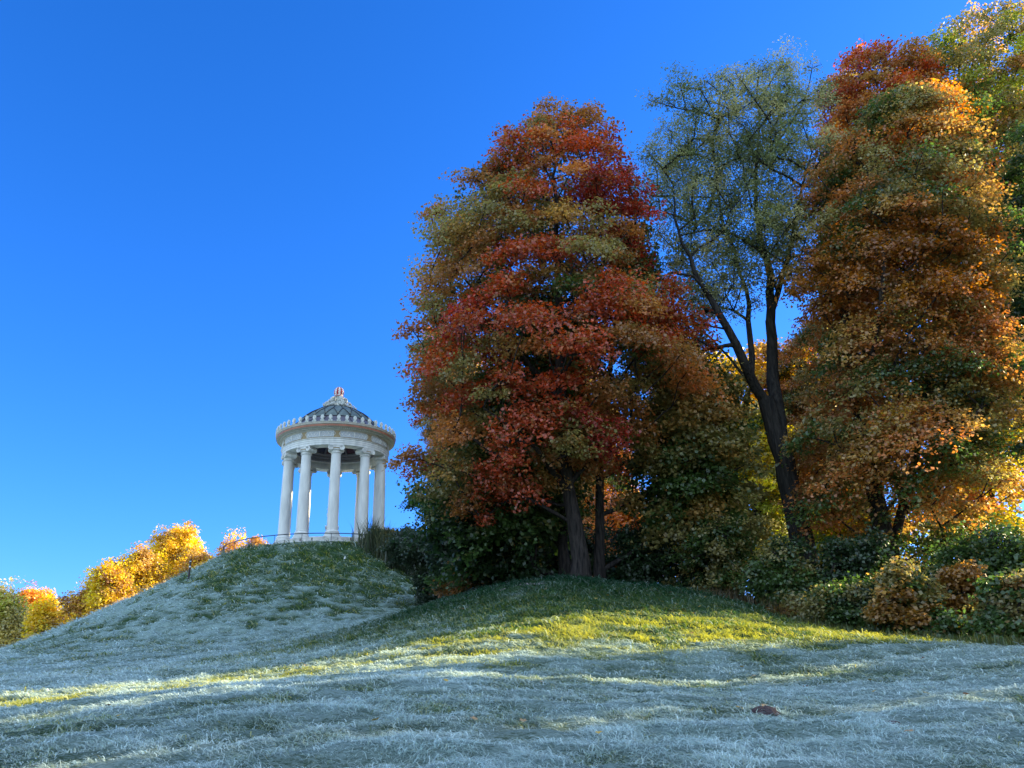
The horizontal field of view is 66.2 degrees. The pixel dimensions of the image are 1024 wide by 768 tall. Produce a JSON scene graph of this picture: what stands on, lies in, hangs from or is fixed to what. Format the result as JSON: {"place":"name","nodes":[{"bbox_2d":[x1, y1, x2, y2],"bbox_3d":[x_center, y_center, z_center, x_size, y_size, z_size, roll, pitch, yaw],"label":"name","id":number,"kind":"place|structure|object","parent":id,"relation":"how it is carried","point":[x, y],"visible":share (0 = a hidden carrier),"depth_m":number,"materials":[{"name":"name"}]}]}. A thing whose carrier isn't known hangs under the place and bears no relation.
{"place":"outdoors","nodes":[
{"label":"outdoors","id":0,"kind":"place"},
{"bbox_2d":[0,537,1023,767],"bbox_3d":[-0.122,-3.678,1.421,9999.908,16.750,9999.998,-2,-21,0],"label":"ground","id":1,"kind":"structure","parent":0,"point":[291,761],"depth_m":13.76,"materials":[{"name":"plant"}]},
{"bbox_2d":[0,576,31,648],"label":"autumn tree","id":2,"kind":"object","parent":1,"relation":"on","point":[11,625],"visible":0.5,"depth_m":105.83,"materials":[{"name":"green plant"}]},
{"bbox_2d":[15,579,60,613],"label":"autumn tree","id":3,"kind":"object","parent":1,"relation":"on","point":[32,595],"visible":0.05,"depth_m":125.33,"materials":[{"name":"orange plant"}]},
{"bbox_2d":[17,594,73,640],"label":"autumn tree","id":4,"kind":"object","parent":1,"relation":"on","point":[46,615],"visible":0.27,"depth_m":100.76,"materials":[{"name":"yellow plant"}]},
{"bbox_2d":[52,580,93,623],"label":"autumn tree","id":5,"kind":"object","parent":1,"relation":"on","point":[74,603],"visible":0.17,"depth_m":110.22,"materials":[{"name":"yellow plant"}]},
{"bbox_2d":[77,557,142,617],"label":"autumn tree","id":6,"kind":"object","parent":1,"relation":"on","point":[109,584],"visible":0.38,"depth_m":101.76,"materials":[{"name":"yellow plant"}]},
{"bbox_2d":[109,540,176,592],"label":"autumn tree","id":7,"kind":"object","parent":1,"relation":"on","point":[144,564],"visible":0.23,"depth_m":112.36,"materials":[{"name":"yellow plant"}]},
{"bbox_2d":[145,519,208,580],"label":"autumn tree","id":8,"kind":"object","parent":1,"relation":"on","point":[171,547],"visible":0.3,"depth_m":123.07,"materials":[{"name":"yellow plant"}]},
{"bbox_2d":[187,559,191,580],"bbox_3d":[-25.141,14.623,61.180,0.160,1.880,0.160,-2,-21,0],"label":"marker post","id":9,"kind":"object","parent":1,"relation":"on","point":[190,561],"visible":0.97,"depth_m":61.23,"materials":[{"name":"grey wood"}]},
{"bbox_2d":[171,542,213,576],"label":"autumn tree","id":10,"kind":"object","parent":1,"relation":"on","point":[201,557],"visible":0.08,"depth_m":115.92,"materials":[{"name":"yellow plant"}]},
{"bbox_2d":[213,525,245,557],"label":"autumn tree","id":11,"kind":"object","parent":1,"relation":"on","point":[230,546],"visible":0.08,"depth_m":111.10,"materials":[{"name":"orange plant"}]},
{"bbox_2d":[243,534,268,547],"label":"autumn tree","id":12,"kind":"object","parent":1,"relation":"on","point":[257,541],"visible":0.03,"depth_m":119.30,"materials":[{"name":"orange plant"}]},
{"bbox_2d":[222,533,363,554],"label":"railing","id":13,"kind":"object","parent":1,"relation":"on","point":[287,534],"visible":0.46,"depth_m":65.73,"materials":[{"name":"metal"}]},
{"bbox_2d":[274,387,395,543],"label":"temple","id":14,"kind":"structure","parent":1,"relation":"on","point":[335,436],"depth_m":73.94,"materials":[{"name":"stone"}]},
{"bbox_2d":[366,526,396,541],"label":"shrub","id":15,"kind":"object","parent":1,"relation":"on","point":[385,531],"visible":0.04,"depth_m":65.92,"materials":[{"name":"green plant"}]},
{"bbox_2d":[351,512,418,577],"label":"weeds","id":16,"kind":"object","parent":1,"relation":"on","point":[371,538],"visible":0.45,"depth_m":64.71,"materials":[{"name":"green plant"}]},
{"bbox_2d":[383,525,429,574],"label":"shrub","id":17,"kind":"object","parent":1,"relation":"on","point":[395,565],"visible":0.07,"depth_m":62.15,"materials":[{"name":"green plant"}]},
{"bbox_2d":[376,523,450,605],"bbox_3d":[-6.733,12.821,54.757,5.756,6.464,4.156,-2,-21,0],"label":"shrub","id":18,"kind":"object","parent":1,"relation":"on","point":[417,568],"visible":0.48,"depth_m":54.55,"materials":[{"name":"green plant"}]},
{"bbox_2d":[395,480,462,596],"bbox_3d":[-4.157,10.247,49.818,6.386,8.674,4.960,-2,-21,0],"label":"shrub","id":19,"kind":"object","parent":1,"relation":"on","point":[431,558],"visible":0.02,"depth_m":49.26,"materials":[{"name":"green plant"}]},
{"bbox_2d":[406,326,482,485],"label":"maple tree","id":20,"kind":"object","parent":1,"relation":"on","point":[428,430],"visible":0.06,"depth_m":79.60,"materials":[{"name":"red plant"}]},
{"bbox_2d":[422,532,547,597],"bbox_3d":[-1.562,9.414,43.422,6.369,6.755,4.588,-14,-24,29],"label":"shrub","id":21,"kind":"object","parent":1,"relation":"on","point":[436,587],"visible":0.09,"depth_m":42.51,"materials":[{"name":"green plant"}]},
{"bbox_2d":[391,284,616,590],"bbox_3d":[-0.487,2.607,43.224,12.028,17.581,9.649,-2,-21,0],"label":"leafy tree","id":22,"kind":"object","parent":1,"relation":"on","point":[527,531],"visible":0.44,"depth_m":40.61,"materials":[{"name":"green plant"}]},
{"bbox_2d":[382,92,736,577],"bbox_3d":[2.065,-3.505,42.193,17.938,28.461,16.553,-2,-21,0],"label":"maple tree","id":23,"kind":"object","parent":1,"relation":"on","point":[468,239],"visible":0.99,"depth_m":38.97,"materials":[{"name":"red plant"}]},
{"bbox_2d":[532,516,629,577],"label":"shrub","id":24,"kind":"object","parent":1,"relation":"on","point":[590,547],"visible":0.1,"depth_m":45.56,"materials":[{"name":"green plant"}]},
{"bbox_2d":[574,367,657,580],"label":"maple tree","id":25,"kind":"object","parent":1,"relation":"on","point":[609,487],"visible":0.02,"depth_m":75.94,"materials":[{"name":"orange plant"}]},
{"bbox_2d":[593,495,645,554],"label":"autumn tree","id":26,"kind":"object","parent":1,"relation":"on","point":[619,517],"visible":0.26,"depth_m":59.20,"materials":[{"name":"orange plant"}]},
{"bbox_2d":[590,501,696,585],"bbox_3d":[6.918,9.301,41.752,6.493,5.792,5.734,-2,-21,0],"label":"shrub","id":27,"kind":"object","parent":1,"relation":"on","point":[641,565],"visible":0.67,"depth_m":40.30,"materials":[{"name":"green plant"}]},
{"bbox_2d":[645,368,717,576],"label":"maple tree","id":28,"kind":"object","parent":1,"relation":"on","point":[676,493],"depth_m":70.16,"materials":[{"name":"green plant"}]},
{"bbox_2d":[593,196,773,578],"bbox_3d":[9.466,-0.454,44.076,8.704,23.762,8.746,17,-28,-40],"label":"leafy tree","id":29,"kind":"object","parent":1,"relation":"on","point":[703,447],"visible":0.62,"depth_m":40.66,"materials":[{"name":"green plant"}]},
{"bbox_2d":[660,509,772,597],"bbox_3d":[10.272,9.212,39.369,6.476,5.972,4.857,-2,-21,0],"label":"shrub","id":30,"kind":"object","parent":1,"relation":"on","point":[720,549],"visible":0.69,"depth_m":38.77,"materials":[{"name":"green plant"}]},
{"bbox_2d":[618,34,852,566],"bbox_3d":[13.951,-4.182,44.536,15.622,38.064,9.538,-2,-21,0],"label":"ash tree","id":31,"kind":"object","parent":1,"relation":"on","point":[772,408],"visible":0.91,"depth_m":45.83,"materials":[{"name":"green plant"}]},
{"bbox_2d":[713,397,798,566],"bbox_3d":[16.865,9.549,54.265,7.563,17.556,7.008,-2,-21,0],"label":"autumn tree","id":32,"kind":"object","parent":1,"relation":"on","point":[764,505],"visible":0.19,"depth_m":53.45,"materials":[{"name":"yellow plant"}]},
{"bbox_2d":[751,705,780,715],"bbox_3d":[2.969,3.851,9.252,0.360,0.126,0.345,-2,-21,0],"label":"molehill","id":33,"kind":"object","parent":1,"relation":"on","point":[766,710],"visible":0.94,"depth_m":9.16,"materials":[{"name":"soil"}]},
{"bbox_2d":[704,337,833,531],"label":"autumn tree","id":34,"kind":"object","parent":1,"relation":"on","point":[760,348],"visible":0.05,"depth_m":66.52,"materials":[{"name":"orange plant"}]},
{"bbox_2d":[732,532,829,606],"bbox_3d":[11.687,8.598,33.638,4.796,4.375,4.045,-2,-21,0],"label":"shrub","id":35,"kind":"object","parent":1,"relation":"on","point":[785,567],"visible":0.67,"depth_m":33.05,"materials":[{"name":"green plant"}]},
{"bbox_2d":[765,588,814,620],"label":"shrub","id":36,"kind":"object","parent":1,"relation":"on","point":[792,599],"visible":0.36,"depth_m":31.43,"materials":[{"name":"green plant"}]},
{"bbox_2d":[754,316,865,557],"bbox_3d":[23.892,6.978,61.388,13.594,28.041,10.627,-2,-21,0],"label":"maple tree","id":37,"kind":"object","parent":1,"relation":"on","point":[792,410],"visible":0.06,"depth_m":62.88,"materials":[{"name":"orange plant"}]},
{"bbox_2d":[812,505,868,569],"bbox_3d":[18.364,10.358,42.838,4.814,9.842,4.323,-8,-22,15],"label":"autumn tree","id":38,"kind":"object","parent":1,"relation":"on","point":[829,531],"visible":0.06,"depth_m":43.54,"materials":[{"name":"orange plant"}]},
{"bbox_2d":[791,571,892,632],"bbox_3d":[12.496,8.222,28.669,4.075,2.925,3.442,16,-28,-39],"label":"shrub","id":39,"kind":"object","parent":1,"relation":"on","point":[842,603],"visible":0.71,"depth_m":28.20,"materials":[{"name":"green plant"}]},
{"bbox_2d":[809,526,899,585],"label":"shrub","id":40,"kind":"object","parent":1,"relation":"on","point":[863,556],"visible":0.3,"depth_m":32.37,"materials":[{"name":"green plant"}]},
{"bbox_2d":[793,32,965,534],"bbox_3d":[25.657,-5.552,52.087,15.368,45.742,9.572,-2,-21,0],"label":"maple tree","id":41,"kind":"object","parent":1,"relation":"on","point":[853,90],"visible":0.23,"depth_m":56.22,"materials":[{"name":"red plant"}]},
{"bbox_2d":[754,609,1023,646],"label":"weeds","id":42,"kind":"object","parent":1,"relation":"on","point":[988,640],"visible":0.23,"depth_m":23.13,"materials":[{"name":"green plant"}]},
{"bbox_2d":[764,70,1023,573],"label":"maple tree","id":43,"kind":"object","parent":1,"relation":"on","point":[940,233],"visible":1,"depth_m":39.13,"materials":[{"name":"orange plant"}]},
{"bbox_2d":[859,555,969,639],"bbox_3d":[14.029,7.871,27.481,3.556,3.622,3.563,-10,-23,20],"label":"shrub","id":44,"kind":"object","parent":1,"relation":"on","point":[902,601],"visible":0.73,"depth_m":26.76,"materials":[{"name":"orange plant"}]},
{"bbox_2d":[806,65,1023,558],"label":"leafy tree","id":45,"kind":"object","parent":1,"relation":"on","point":[908,519],"depth_m":56.37,"materials":[{"name":"orange plant"}]},
{"bbox_2d":[890,0,1023,534],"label":"leafy tree","id":46,"kind":"object","parent":1,"relation":"on","point":[1011,85],"visible":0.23,"depth_m":57.35,"materials":[{"name":"green plant"}]},
{"bbox_2d":[898,507,1023,612],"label":"shrub","id":47,"kind":"object","parent":1,"relation":"on","point":[996,557],"visible":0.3,"depth_m":30.30,"materials":[{"name":"green plant"}]},
{"bbox_2d":[932,556,990,634],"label":"shrub","id":48,"kind":"object","parent":1,"relation":"on","point":[955,578],"visible":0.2,"depth_m":27.64,"materials":[{"name":"brown plant"}]},
{"bbox_2d":[907,265,1023,568],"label":"autumn tree","id":49,"kind":"object","parent":1,"relation":"on","point":[1020,495],"visible":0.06,"depth_m":46.76,"materials":[{"name":"orange plant"}]},
{"bbox_2d":[956,567,1023,642],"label":"shrub","id":50,"kind":"object","parent":1,"relation":"on","point":[999,611],"visible":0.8,"depth_m":24.89,"materials":[{"name":"green plant"}]},
{"bbox_2d":[985,119,1023,466],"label":"leafy tree","id":51,"kind":"object","parent":1,"relation":"on","point":[1014,175],"visible":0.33,"depth_m":47.22,"materials":[{"name":"green plant"}]},
{"bbox_2d":[0,0,1023,619],"label":"sky","id":52,"kind":"structure","parent":0,"point":[207,207],"materials":[{"name":"blue"}]},
{"bbox_2d":[689,582,790,617],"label":"dry grass","id":53,"kind":"structure","parent":0,"point":[741,597],"depth_m":33.35,"materials":[{"name":"green plant"}]}
]}

